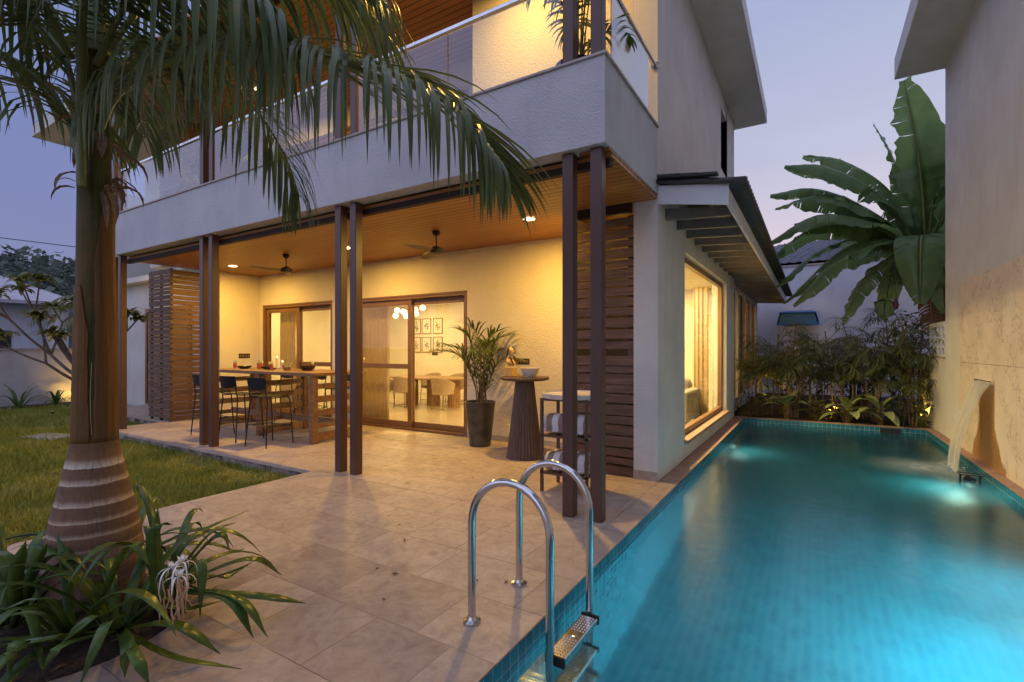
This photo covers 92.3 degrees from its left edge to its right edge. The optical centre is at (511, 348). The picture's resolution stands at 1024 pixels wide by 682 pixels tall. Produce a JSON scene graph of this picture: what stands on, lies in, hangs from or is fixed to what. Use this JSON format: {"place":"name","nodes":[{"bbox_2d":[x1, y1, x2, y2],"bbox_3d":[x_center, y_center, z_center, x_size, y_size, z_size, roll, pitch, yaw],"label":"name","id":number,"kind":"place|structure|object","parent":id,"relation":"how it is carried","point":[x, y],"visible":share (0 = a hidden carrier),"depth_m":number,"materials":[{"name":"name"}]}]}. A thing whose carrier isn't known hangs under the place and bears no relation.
{"place":"outdoors","nodes":[
{"label":"outdoors","id":0,"kind":"place"},
{"bbox_2d":[29,295,72,338],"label":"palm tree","id":1,"kind":"object","parent":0,"point":[68,325],"visible":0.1,"depth_m":17.63,"materials":[{"name":"green plant"}]},
{"bbox_2d":[69,308,72,347],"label":"hill","id":2,"kind":"structure","parent":0,"point":[70,328],"depth_m":60.61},
{"bbox_2d":[0,244,74,322],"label":"hill woods","id":3,"kind":"object","parent":2,"relation":"on","point":[37,264],"visible":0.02,"depth_m":56.31,"materials":[{"name":"green plant"}]},
{"bbox_2d":[0,402,294,544],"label":"lawn","id":4,"kind":"structure","parent":0,"point":[205,464],"depth_m":6.67,"materials":[{"name":"green plant"}]},
{"bbox_2d":[1,402,70,409],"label":"wall bed","id":5,"kind":"object","parent":4,"relation":"on","point":[49,404],"depth_m":14.11,"materials":[{"name":"soil"}]},
{"bbox_2d":[0,381,54,409],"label":"strap leaf plant","id":6,"kind":"object","parent":5,"relation":"on","point":[17,403],"visible":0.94,"depth_m":13.53,"materials":[{"name":"green plant"}]},
{"bbox_2d":[35,390,70,403],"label":"strap leaf plant","id":7,"kind":"object","parent":5,"relation":"on","point":[56,398],"visible":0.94,"depth_m":14.33,"materials":[{"name":"green plant"}]},
{"bbox_2d":[21,432,69,440],"bbox_3d":[-8.509,1.625,9.082,0.900,0.050,0.450,0,0,20],"label":"stepping stone","id":8,"kind":"object","parent":4,"relation":"on","point":[49,436],"visible":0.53,"depth_m":9.00,"materials":[{"name":"grey stone"}]},
{"bbox_2d":[0,272,156,379],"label":"frangipani tree","id":9,"kind":"object","parent":4,"relation":"on","point":[52,332],"visible":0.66,"depth_m":11.55,"materials":[{"name":"green plant"}]},
{"bbox_2d":[119,417,301,475],"bbox_3d":[-8.622,1.710,5.691,10.150,0.380,12.700,0,0,31],"label":"porch step","id":10,"kind":"object","parent":4,"relation":"on","point":[244,463],"depth_m":7.28,"materials":[{"name":"stone"}]},
{"bbox_2d":[119,404,453,472],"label":"porch paving","id":11,"kind":"structure","parent":10,"relation":"on","point":[301,454],"depth_m":8.07,"materials":[{"name":"beige tile"}]},
{"bbox_2d":[148,268,198,421],"bbox_3d":[-7.178,-0.085,10.729,0.950,3.170,0.917,0,0,31],"label":"slatted screen","id":12,"kind":"object","parent":11,"relation":"on","point":[172,367],"visible":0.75,"depth_m":10.32,"materials":[{"name":"brown wood"}]},
{"bbox_2d":[190,374,234,434],"bbox_3d":[-5.275,0.968,8.656,0.491,1.065,0.536,0,0,30],"label":"bar stool","id":13,"kind":"object","parent":11,"relation":"on","point":[195,377],"visible":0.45,"depth_m":8.58,"materials":[{"name":"black plastic"}]},
{"bbox_2d":[219,376,264,442],"bbox_3d":[-4.501,0.968,8.159,0.491,1.065,0.536,0,0,28],"label":"bar stool","id":14,"kind":"object","parent":11,"relation":"on","point":[227,381],"visible":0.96,"depth_m":8.01,"materials":[{"name":"black plastic"}]},
{"bbox_2d":[244,377,293,448],"bbox_3d":[-3.811,0.968,7.713,0.491,1.065,0.536,0,0,26],"label":"bar stool","id":15,"kind":"object","parent":11,"relation":"on","point":[256,384],"visible":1,"depth_m":7.57,"materials":[{"name":"black plastic"}]},
{"bbox_2d":[219,367,365,443],"bbox_3d":[-4.239,0.940,9.008,3.320,1.120,1.076,0,0,31],"label":"bar table","id":16,"kind":"object","parent":11,"relation":"on","point":[311,417],"visible":0.62,"depth_m":8.67,"materials":[{"name":"brown wood"}]},
{"bbox_2d":[160,140,199,197],"bbox_3d":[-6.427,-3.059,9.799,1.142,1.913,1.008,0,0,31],"label":"glass railing","id":17,"kind":"object","parent":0,"point":[195,165],"visible":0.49,"depth_m":9.65,"materials":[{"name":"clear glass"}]},
{"bbox_2d":[238,151,273,168],"bbox_3d":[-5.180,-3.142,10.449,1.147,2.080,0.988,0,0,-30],"label":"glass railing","id":18,"kind":"object","parent":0,"point":[260,161],"visible":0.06,"depth_m":10.21,"materials":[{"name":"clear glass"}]},
{"bbox_2d":[7,436,680,681],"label":"deck paving","id":19,"kind":"structure","parent":0,"point":[318,546],"depth_m":3.39,"materials":[{"name":"stone"}]},
{"bbox_2d":[0,573,191,681],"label":"palm bed","id":20,"kind":"object","parent":19,"relation":"on","point":[73,655],"visible":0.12,"depth_m":2.41,"materials":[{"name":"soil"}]},
{"bbox_2d":[0,537,44,624],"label":"spider lily","id":21,"kind":"object","parent":20,"relation":"on","point":[4,589],"visible":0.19,"depth_m":2.57,"materials":[{"name":"green plant"}]},
{"bbox_2d":[0,519,142,669],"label":"spider lily","id":22,"kind":"object","parent":20,"relation":"on","point":[24,553],"visible":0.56,"depth_m":2.48,"materials":[{"name":"green plant"}]},
{"bbox_2d":[0,532,219,681],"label":"spider lily","id":23,"kind":"object","parent":20,"relation":"on","point":[57,615],"visible":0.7,"depth_m":2.35,"materials":[{"name":"green plant"}]},
{"bbox_2d":[0,530,263,681],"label":"spider lily","id":24,"kind":"object","parent":20,"relation":"on","point":[127,638],"visible":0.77,"depth_m":2.39,"materials":[{"name":"green plant"}]},
{"bbox_2d":[6,496,259,621],"bbox_3d":[-2.535,1.161,3.251,1.659,0.602,1.230,0,0,31],"label":"spider lily","id":25,"kind":"object","parent":20,"relation":"on","point":[142,513],"visible":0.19,"depth_m":3.37,"materials":[{"name":"green plant"}]},
{"bbox_2d":[43,485,305,637],"bbox_3d":[-2.003,1.161,2.854,1.627,0.622,1.010,0,0,38],"label":"spider lily","id":26,"kind":"object","parent":20,"relation":"on","point":[240,604],"visible":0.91,"depth_m":2.60,"materials":[{"name":"green plant"}]},
{"bbox_2d":[0,0,557,623],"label":"palm tree","id":27,"kind":"object","parent":20,"relation":"on","point":[94,504],"visible":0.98,"depth_m":2.74,"materials":[{"name":"green plant"}]},
{"bbox_2d":[428,317,531,446],"bbox_3d":[-0.475,0.509,7.638,1.594,1.982,1.476,0,0,31],"label":"potted palm","id":28,"kind":"object","parent":19,"relation":"on","point":[480,413],"visible":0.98,"depth_m":7.52,"materials":[{"name":"plant"}]},
{"bbox_2d":[500,375,548,460],"bbox_3d":[0.176,0.942,6.835,0.690,1.117,0.690,0,0,31],"label":"pedestal table","id":29,"kind":"object","parent":19,"relation":"on","point":[524,440],"visible":0.92,"depth_m":6.67,"materials":[{"name":"brown wood"}]},
{"bbox_2d":[505,347,516,375],"bbox_3d":[-0.017,0.178,6.905,0.152,0.406,0.112,0,0,31],"label":"bird ornament","id":30,"kind":"object","parent":29,"relation":"on","point":[510,371],"visible":1,"depth_m":6.87,"materials":[{"name":"gold metal"}]},
{"bbox_2d":[520,368,539,376],"bbox_3d":[0.241,0.319,6.654,0.270,0.125,0.270,0,0,31],"label":"bowl","id":31,"kind":"object","parent":29,"relation":"on","point":[529,372],"visible":1,"depth_m":6.56,"materials":[{"name":"ceramic"}]},
{"bbox_2d":[463,460,598,674],"bbox_3d":[0.126,1.589,2.790,0.600,1.822,0.610,0,0,31],"label":"pool ladder","id":32,"kind":"object","parent":19,"relation":"attached to","point":[561,651],"visible":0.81,"depth_m":2.68,"materials":[{"name":"silver metal"}]},
{"bbox_2d":[540,398,589,490],"bbox_3d":[0.636,1.010,5.251,0.540,0.981,0.420,0,0,31],"label":"towel rack","id":33,"kind":"object","parent":19,"relation":"on","point":[586,439],"visible":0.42,"depth_m":5.17,"materials":[{"name":"brown wood"}]},
{"bbox_2d":[542,390,589,400],"bbox_3d":[0.645,0.489,5.246,0.640,0.055,0.640,0,0,31],"label":"marble tray","id":34,"kind":"object","parent":33,"relation":"on","point":[557,395],"visible":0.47,"depth_m":5.09,"materials":[{"name":"white stone"}]},
{"bbox_2d":[544,413,589,434],"bbox_3d":[0.595,0.782,5.184,0.488,0.203,0.235,0,0,31],"label":"rolled towel","id":35,"kind":"object","parent":33,"relation":"on","point":[552,422],"visible":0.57,"depth_m":5.13,"materials":[{"name":"white fabric"}]},
{"bbox_2d":[544,451,589,473],"bbox_3d":[0.598,1.183,5.170,0.488,0.186,0.215,0,0,31],"label":"rolled towel","id":36,"kind":"object","parent":33,"relation":"on","point":[554,455],"visible":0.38,"depth_m":5.11,"materials":[{"name":"white fabric"}]},
{"bbox_2d":[577,215,633,476],"bbox_3d":[1.074,-0.035,5.977,0.848,3.070,0.084,0,0,31],"label":"slatted screen","id":37,"kind":"object","parent":19,"relation":"on","point":[628,360],"visible":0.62,"depth_m":5.83,"materials":[{"name":"brown wood"}]},
{"bbox_2d":[894,0,1023,488],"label":"neighbour villa","id":38,"kind":"object","parent":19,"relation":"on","point":[974,49],"visible":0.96,"depth_m":6.62,"materials":[{"name":"white paint"}]},
{"bbox_2d":[974,379,993,384],"bbox_3d":[6.210,0.431,6.481,0.032,0.042,0.756,0,0,31],"label":"water spout","id":39,"kind":"object","parent":38,"relation":"attached to","point":[992,382],"visible":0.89,"depth_m":6.36,"materials":[{"name":"beige stone"}]},
{"bbox_2d":[939,380,990,471],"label":"water stream","id":40,"kind":"structure","parent":39,"relation":"attached to","point":[971,403],"depth_m":6.52,"materials":[{"name":"clear liquid"}]},
{"bbox_2d":[32,0,791,522],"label":"villa","id":41,"kind":"object","parent":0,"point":[642,134],"visible":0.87,"depth_m":7.06,"materials":[{"name":"beige paint"}]},
{"bbox_2d":[145,305,191,406],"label":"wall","id":42,"kind":"structure","parent":41,"relation":"in","point":[147,325],"depth_m":13.14,"materials":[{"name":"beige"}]},
{"bbox_2d":[159,120,252,197],"bbox_3d":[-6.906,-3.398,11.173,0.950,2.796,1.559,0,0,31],"label":"glass railing","id":43,"kind":"object","parent":41,"relation":"attached to","point":[166,180],"visible":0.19,"depth_m":10.59,"materials":[{"name":"clear glass"}]},
{"bbox_2d":[249,254,291,275],"bbox_3d":[-4.053,-1.526,8.702,1.092,0.325,1.042,0,0,31],"label":"ceiling fan","id":44,"kind":"object","parent":41,"relation":"hanging from","point":[285,269],"visible":1,"depth_m":8.74,"materials":[{"name":"black metal"}]},
{"bbox_2d":[280,312,295,408],"bbox_3d":[-5.192,0.115,11.527,0.803,2.731,0.064,0,0,31],"label":"curtain","id":45,"kind":"object","parent":41,"relation":"hanging from","point":[287,337],"visible":0.37,"depth_m":11.54,"materials":[{"name":"beige fabric"}]},
{"bbox_2d":[263,300,331,416],"bbox_3d":[-4.724,0.244,10.906,2.450,2.508,0.195,0,0,31],"label":"sliding door","id":46,"kind":"structure","parent":41,"relation":"in","point":[299,308],"depth_m":10.91,"materials":[{"name":"brown wood"}]},
{"bbox_2d":[309,129,349,147],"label":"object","id":47,"kind":"structure","parent":41,"relation":"in","point":[323,140],"depth_m":10.49,"materials":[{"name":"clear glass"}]},
{"bbox_2d":[363,306,388,418],"bbox_3d":[-2.868,0.115,10.104,0.953,2.730,0.064,0,0,31],"label":"curtain","id":48,"kind":"object","parent":41,"relation":"hanging from","point":[375,350],"visible":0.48,"depth_m":10.03,"materials":[{"name":"beige fabric"}]},
{"bbox_2d":[363,108,406,128],"bbox_3d":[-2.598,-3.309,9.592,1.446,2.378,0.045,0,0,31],"label":"glass railing","id":49,"kind":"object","parent":41,"relation":"in","point":[403,113],"depth_m":9.52,"materials":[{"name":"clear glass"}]},
{"bbox_2d":[393,376,416,407],"bbox_3d":[-2.775,1.095,12.699,0.618,0.811,0.580,0,0,29],"label":"dining chair","id":50,"kind":"object","parent":41,"relation":"on","point":[400,383],"visible":0.76,"depth_m":12.46,"materials":[{"name":"beige fabric"}]},
{"bbox_2d":[393,305,425,318],"bbox_3d":[-2.774,-1.121,13.085,0.991,0.655,0.469,0,0,31],"label":"chandelier","id":51,"kind":"object","parent":41,"relation":"hanging from","point":[404,312],"visible":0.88,"depth_m":12.97,"materials":[{"name":"white glass"}]},
{"bbox_2d":[362,290,466,436],"bbox_3d":[-1.923,0.249,9.190,2.820,2.498,0.195,0,0,31],"label":"sliding door","id":52,"kind":"structure","parent":41,"relation":"in","point":[412,300],"depth_m":9.14,"materials":[{"name":"brown wood"}]},
{"bbox_2d":[422,318,430,333],"bbox_3d":[-2.869,-0.765,16.510,0.400,0.520,0.020,0,0,31],"label":"picture frame","id":53,"kind":"object","parent":41,"relation":"attached to","point":[426,325],"visible":1,"depth_m":16.51,"materials":[{"name":"beige paper"}]},
{"bbox_2d":[422,337,430,351],"bbox_3d":[-2.869,-0.145,16.510,0.400,0.520,0.020,0,0,31],"label":"picture frame","id":54,"kind":"object","parent":41,"relation":"attached to","point":[426,344],"visible":0.99,"depth_m":16.51,"materials":[{"name":"beige paper"}]},
{"bbox_2d":[390,375,463,407],"bbox_3d":[-2.144,1.125,13.157,2.700,0.750,1.120,0,0,31],"label":"dining table","id":55,"kind":"object","parent":41,"relation":"on","point":[457,393],"visible":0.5,"depth_m":12.95,"materials":[{"name":"brown wood"}]},
{"bbox_2d":[420,373,440,400],"bbox_3d":[-2.338,1.095,14.179,0.618,0.811,0.580,0,0,31],"label":"dining chair","id":56,"kind":"object","parent":41,"relation":"on","point":[423,383],"visible":0.35,"depth_m":14.28,"materials":[{"name":"beige fabric"}]},
{"bbox_2d":[433,318,442,333],"bbox_3d":[-2.452,-0.765,16.254,0.400,0.520,0.020,0,0,31],"label":"picture frame","id":57,"kind":"object","parent":41,"relation":"attached to","point":[437,325],"visible":1,"depth_m":16.24,"materials":[{"name":"beige paper"}]},
{"bbox_2d":[433,337,442,352],"bbox_3d":[-2.452,-0.145,16.254,0.400,0.520,0.020,0,0,31],"label":"picture frame","id":58,"kind":"object","parent":41,"relation":"attached to","point":[436,340],"visible":0.77,"depth_m":16.26,"materials":[{"name":"beige paper"}]},
{"bbox_2d":[403,230,479,258],"bbox_3d":[-1.081,-1.526,6.962,1.092,0.325,1.042,0,0,23],"label":"ceiling fan","id":59,"kind":"object","parent":41,"relation":"hanging from","point":[434,250],"visible":1,"depth_m":7.01,"materials":[{"name":"black metal"}]},
{"bbox_2d":[431,378,454,411],"bbox_3d":[-1.700,1.095,12.064,0.618,0.811,0.580,0,0,34],"label":"dining chair","id":60,"kind":"object","parent":41,"relation":"on","point":[441,386],"visible":1,"depth_m":11.84,"materials":[{"name":"beige fabric"}]},
{"bbox_2d":[523,0,637,65],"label":"potted plant","id":61,"kind":"object","parent":41,"relation":"on","point":[582,50],"visible":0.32,"depth_m":4.77,"materials":[{"name":"green plant"}]},
{"bbox_2d":[685,377,699,422],"bbox_3d":[3.031,0.978,10.310,1.600,0.804,1.750,0,0,31],"label":"sofa","id":62,"kind":"object","parent":41,"relation":"on","point":[692,402],"visible":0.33,"depth_m":9.62,"materials":[{"name":"grey fabric"}]},
{"bbox_2d":[694,287,707,419],"bbox_3d":[3.910,0.100,10.178,0.286,2.760,0.040,0,0,23],"label":"curtain","id":63,"kind":"object","parent":41,"relation":"hanging from","point":[701,338],"visible":0.84,"depth_m":10.17,"materials":[{"name":"beige fabric"}]},
{"bbox_2d":[685,257,721,433],"bbox_3d":[3.246,-0.046,8.402,0.080,2.564,3.776,0,0,31],"label":"side window","id":64,"kind":"structure","parent":41,"relation":"in","point":[690,265],"depth_m":9.93,"materials":[{"name":"brown wood"}]},
{"bbox_2d":[734,291,734,396],"bbox_3d":[5.253,-0.125,11.851,0.060,2.645,1.294,0,0,31],"label":"rear window","id":65,"kind":"structure","parent":41,"relation":"in","point":[734,291],"depth_m":12.35,"materials":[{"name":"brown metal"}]},
{"bbox_2d":[739,295,741,393],"bbox_3d":[6.042,-0.125,13.139,0.060,2.645,1.274,0,0,31],"label":"rear window","id":66,"kind":"structure","parent":41,"relation":"in","point":[740,297],"depth_m":13.51,"materials":[{"name":"brown wood"}]},
{"bbox_2d":[746,300,748,389],"bbox_3d":[6.820,-0.125,14.409,0.060,2.645,1.294,0,0,31],"label":"rear window","id":67,"kind":"structure","parent":41,"relation":"in","point":[747,302],"depth_m":14.92,"materials":[{"name":"brown metal"}]},
{"bbox_2d":[751,303,753,385],"bbox_3d":[7.604,-0.125,15.689,0.060,2.645,1.294,0,0,31],"label":"rear window","id":68,"kind":"structure","parent":41,"relation":"in","point":[752,306],"depth_m":16.17,"materials":[{"name":"brown metal"}]},
{"bbox_2d":[0,0,944,274],"label":"sky","id":69,"kind":"structure","parent":0,"point":[826,67],"materials":[{"name":"blue"}]},
{"bbox_2d":[682,405,742,461],"bbox_3d":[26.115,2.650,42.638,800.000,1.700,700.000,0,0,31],"label":"ground","id":70,"kind":"structure","parent":0,"point":[708,438],"depth_m":16.77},
{"bbox_2d":[0,275,70,347],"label":"bungalow","id":71,"kind":"object","parent":70,"relation":"on","point":[14,305],"visible":0.33,"depth_m":30.10,"materials":[{"name":"white paint"}]},
{"bbox_2d":[0,348,71,406],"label":"compound wall","id":72,"kind":"structure","parent":70,"relation":"on","point":[20,374],"depth_m":14.37,"materials":[{"name":"paint"}]},
{"bbox_2d":[481,418,1023,681],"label":"pool basin","id":73,"kind":"object","parent":70,"relation":"in","point":[504,668],"visible":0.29,"depth_m":4.39,"materials":[{"name":"teal tile"}]},
{"bbox_2d":[502,423,1023,681],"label":"pool water","id":74,"kind":"structure","parent":73,"relation":"in","point":[754,552],"depth_m":3.48,"materials":[{"name":"teal liquid"}]},
{"bbox_2d":[659,416,1023,498],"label":"pool coping","id":75,"kind":"object","parent":73,"relation":"on","point":[679,473],"visible":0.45,"depth_m":6.95,"materials":[{"name":"stone"}]},
{"bbox_2d":[956,471,990,482],"bbox_3d":[5.625,1.593,6.006,0.280,0.135,0.160,0,0,31],"label":"underwater spotlight","id":76,"kind":"object","parent":73,"relation":"attached to","point":[967,477],"visible":0.82,"depth_m":6.01,"materials":[{"name":"black metal"}]},
{"bbox_2d":[774,239,880,265],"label":"tiled roof house","id":77,"kind":"structure","parent":70,"relation":"on","point":[801,254],"depth_m":20.89,"materials":[{"name":"grey tile"}]},
{"bbox_2d":[732,393,931,428],"bbox_3d":[9.472,1.715,12.612,6.220,0.370,7.196,0,0,31],"label":"planting bed","id":78,"kind":"object","parent":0,"point":[803,415],"visible":0.09,"depth_m":11.50,"materials":[{"name":"green plant"}]},
{"bbox_2d":[734,391,769,415],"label":"shrub","id":79,"kind":"object","parent":78,"relation":"on","point":[754,408],"visible":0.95,"depth_m":11.17,"materials":[{"name":"green plant"}]},
{"bbox_2d":[739,334,785,407],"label":"bamboo palm","id":80,"kind":"object","parent":78,"relation":"on","point":[754,365],"visible":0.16,"depth_m":12.79,"materials":[{"name":"plant"}]},
{"bbox_2d":[734,344,796,415],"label":"bamboo palm","id":81,"kind":"object","parent":78,"relation":"on","point":[746,376],"visible":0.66,"depth_m":11.26,"materials":[{"name":"green plant"}]},
{"bbox_2d":[747,335,800,401],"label":"bamboo palm","id":82,"kind":"object","parent":78,"relation":"on","point":[762,355],"visible":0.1,"depth_m":14.31,"materials":[{"name":"plant"}]},
{"bbox_2d":[736,322,829,414],"bbox_3d":[6.201,0.470,11.402,2.069,2.172,2.155,0,0,43],"label":"bamboo palm","id":83,"kind":"object","parent":78,"relation":"on","point":[776,352],"visible":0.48,"depth_m":11.27,"materials":[{"name":"green plant"}]},
{"bbox_2d":[761,391,814,418],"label":"broad leaf plant","id":84,"kind":"object","parent":78,"relation":"on","point":[784,400],"visible":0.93,"depth_m":10.71,"materials":[{"name":"plant"}]},
{"bbox_2d":[741,320,837,408],"bbox_3d":[7.216,0.393,12.686,2.272,2.335,2.397,0,0,-45],"label":"bamboo palm","id":85,"kind":"object","parent":78,"relation":"on","point":[779,347],"visible":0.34,"depth_m":12.73,"materials":[{"name":"plant"}]},
{"bbox_2d":[757,364,836,411],"bbox_3d":[6.841,0.925,11.840,1.805,1.281,1.845,0,0,31],"label":"shrub","id":86,"kind":"object","parent":78,"relation":"on","point":[806,390],"visible":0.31,"depth_m":11.74,"materials":[{"name":"green plant"}]},
{"bbox_2d":[734,333,861,417],"bbox_3d":[6.417,0.585,10.966,2.230,1.963,2.354,0,0,-36],"label":"bamboo palm","id":87,"kind":"object","parent":78,"relation":"on","point":[790,378],"visible":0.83,"depth_m":10.87,"materials":[{"name":"green plant"}]},
{"bbox_2d":[769,332,863,416],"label":"bamboo palm","id":88,"kind":"object","parent":78,"relation":"on","point":[817,379],"visible":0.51,"depth_m":11.09,"materials":[{"name":"plant"}]},
{"bbox_2d":[797,399,836,419],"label":"broad leaf plant","id":89,"kind":"object","parent":78,"relation":"on","point":[815,402],"visible":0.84,"depth_m":10.60,"materials":[{"name":"plant"}]},
{"bbox_2d":[812,399,842,420],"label":"shrub","id":90,"kind":"object","parent":78,"relation":"on","point":[828,416],"visible":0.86,"depth_m":10.42,"materials":[{"name":"green plant"}]},
{"bbox_2d":[805,326,886,404],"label":"bamboo palm","id":91,"kind":"object","parent":78,"relation":"on","point":[839,345],"visible":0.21,"depth_m":11.96,"materials":[{"name":"plant"}]},
{"bbox_2d":[785,313,915,420],"bbox_3d":[7.043,0.393,10.549,2.272,2.335,2.397,0,0,-12],"label":"bamboo palm","id":92,"kind":"object","parent":78,"relation":"on","point":[835,355],"visible":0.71,"depth_m":10.50,"materials":[{"name":"plant"}]},
{"bbox_2d":[819,393,881,422],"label":"broad leaf plant","id":93,"kind":"object","parent":78,"relation":"on","point":[847,402],"visible":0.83,"depth_m":10.07,"materials":[{"name":"plant"}]},
{"bbox_2d":[770,76,944,353],"bbox_3d":[8.500,-1.965,11.132,4.789,7.147,4.232,0,0,31],"label":"banana plant","id":94,"kind":"object","parent":78,"relation":"on","point":[910,245],"visible":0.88,"depth_m":10.30,"materials":[{"name":"green plant"}]},
{"bbox_2d":[812,358,905,414],"bbox_3d":[7.823,0.858,11.155,1.848,1.413,1.833,0,0,31],"label":"shrub","id":95,"kind":"object","parent":78,"relation":"on","point":[858,403],"visible":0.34,"depth_m":11.01,"materials":[{"name":"green plant"}]},
{"bbox_2d":[815,340,903,418],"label":"bamboo palm","id":96,"kind":"object","parent":78,"relation":"on","point":[858,383],"visible":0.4,"depth_m":10.59,"materials":[{"name":"plant"}]},
{"bbox_2d":[842,394,911,426],"bbox_3d":[7.365,1.212,9.880,1.125,0.642,1.036,0,0,-28],"label":"broad leaf plant","id":97,"kind":"object","parent":78,"relation":"on","point":[892,417],"visible":0.77,"depth_m":9.82,"materials":[{"name":"plant"}]},
{"bbox_2d":[827,308,928,412],"bbox_3d":[8.682,0.269,11.539,2.578,2.598,2.475,0,0,-10],"label":"bamboo palm","id":98,"kind":"object","parent":78,"relation":"on","point":[868,321],"visible":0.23,"depth_m":11.74,"materials":[{"name":"plant"}]},
{"bbox_2d":[825,346,933,421],"bbox_3d":[7.678,0.735,10.243,1.864,1.641,1.968,0,0,11],"label":"bamboo palm","id":99,"kind":"object","parent":78,"relation":"on","point":[874,384],"visible":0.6,"depth_m":10.12,"materials":[{"name":"plant"}]},
{"bbox_2d":[837,309,937,422],"bbox_3d":[8.144,0.294,10.259,2.611,2.544,2.475,0,0,22],"label":"bamboo palm","id":100,"kind":"object","parent":78,"relation":"on","point":[902,338],"visible":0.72,"depth_m":9.99,"materials":[{"name":"plant"}]},
{"bbox_2d":[850,339,943,426],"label":"bamboo palm","id":101,"kind":"object","parent":78,"relation":"on","point":[912,390],"visible":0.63,"depth_m":9.67,"materials":[{"name":"plant"}]},
{"bbox_2d":[873,311,928,392],"bbox_3d":[8.611,0.153,10.675,1.415,1.958,1.387,0,0,31],"label":"climbing shrub","id":102,"kind":"object","parent":78,"relation":"on","point":[904,320],"visible":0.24,"depth_m":10.64,"materials":[{"name":"green plant"}]},
{"bbox_2d":[879,384,933,425],"bbox_3d":[7.992,1.106,9.774,1.232,0.916,1.192,0,0,31],"label":"shrub","id":103,"kind":"object","parent":78,"relation":"on","point":[921,411],"visible":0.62,"depth_m":9.70,"materials":[{"name":"green plant"}]},
{"bbox_2d":[919,356,944,435],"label":"garden wall","id":104,"kind":"structure","parent":78,"relation":"on","point":[938,403],"depth_m":9.15,"materials":[{"name":"white paint"}]},
{"bbox_2d":[929,321,944,356],"bbox_3d":[8.023,-0.180,9.222,0.050,0.639,1.690,0,0,31],"label":"fretwork screen","id":105,"kind":"object","parent":104,"relation":"on","point":[940,333],"visible":0.69,"depth_m":9.33,"materials":[{"name":"white"}]},
{"bbox_2d":[743,258,928,404],"bbox_3d":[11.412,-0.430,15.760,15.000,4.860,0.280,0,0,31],"label":"neighbouring house","id":106,"kind":"structure","parent":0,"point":[832,297],"depth_m":16.22,"materials":[{"name":"paint"}]},
{"bbox_2d":[776,310,819,324],"bbox_3d":[9.556,-1.047,16.463,1.240,0.494,0.340,0,0,31],"label":"window awning","id":107,"kind":"object","parent":106,"relation":"attached to","point":[810,317],"visible":0.99,"depth_m":16.37,"materials":[{"name":"blue metal"}]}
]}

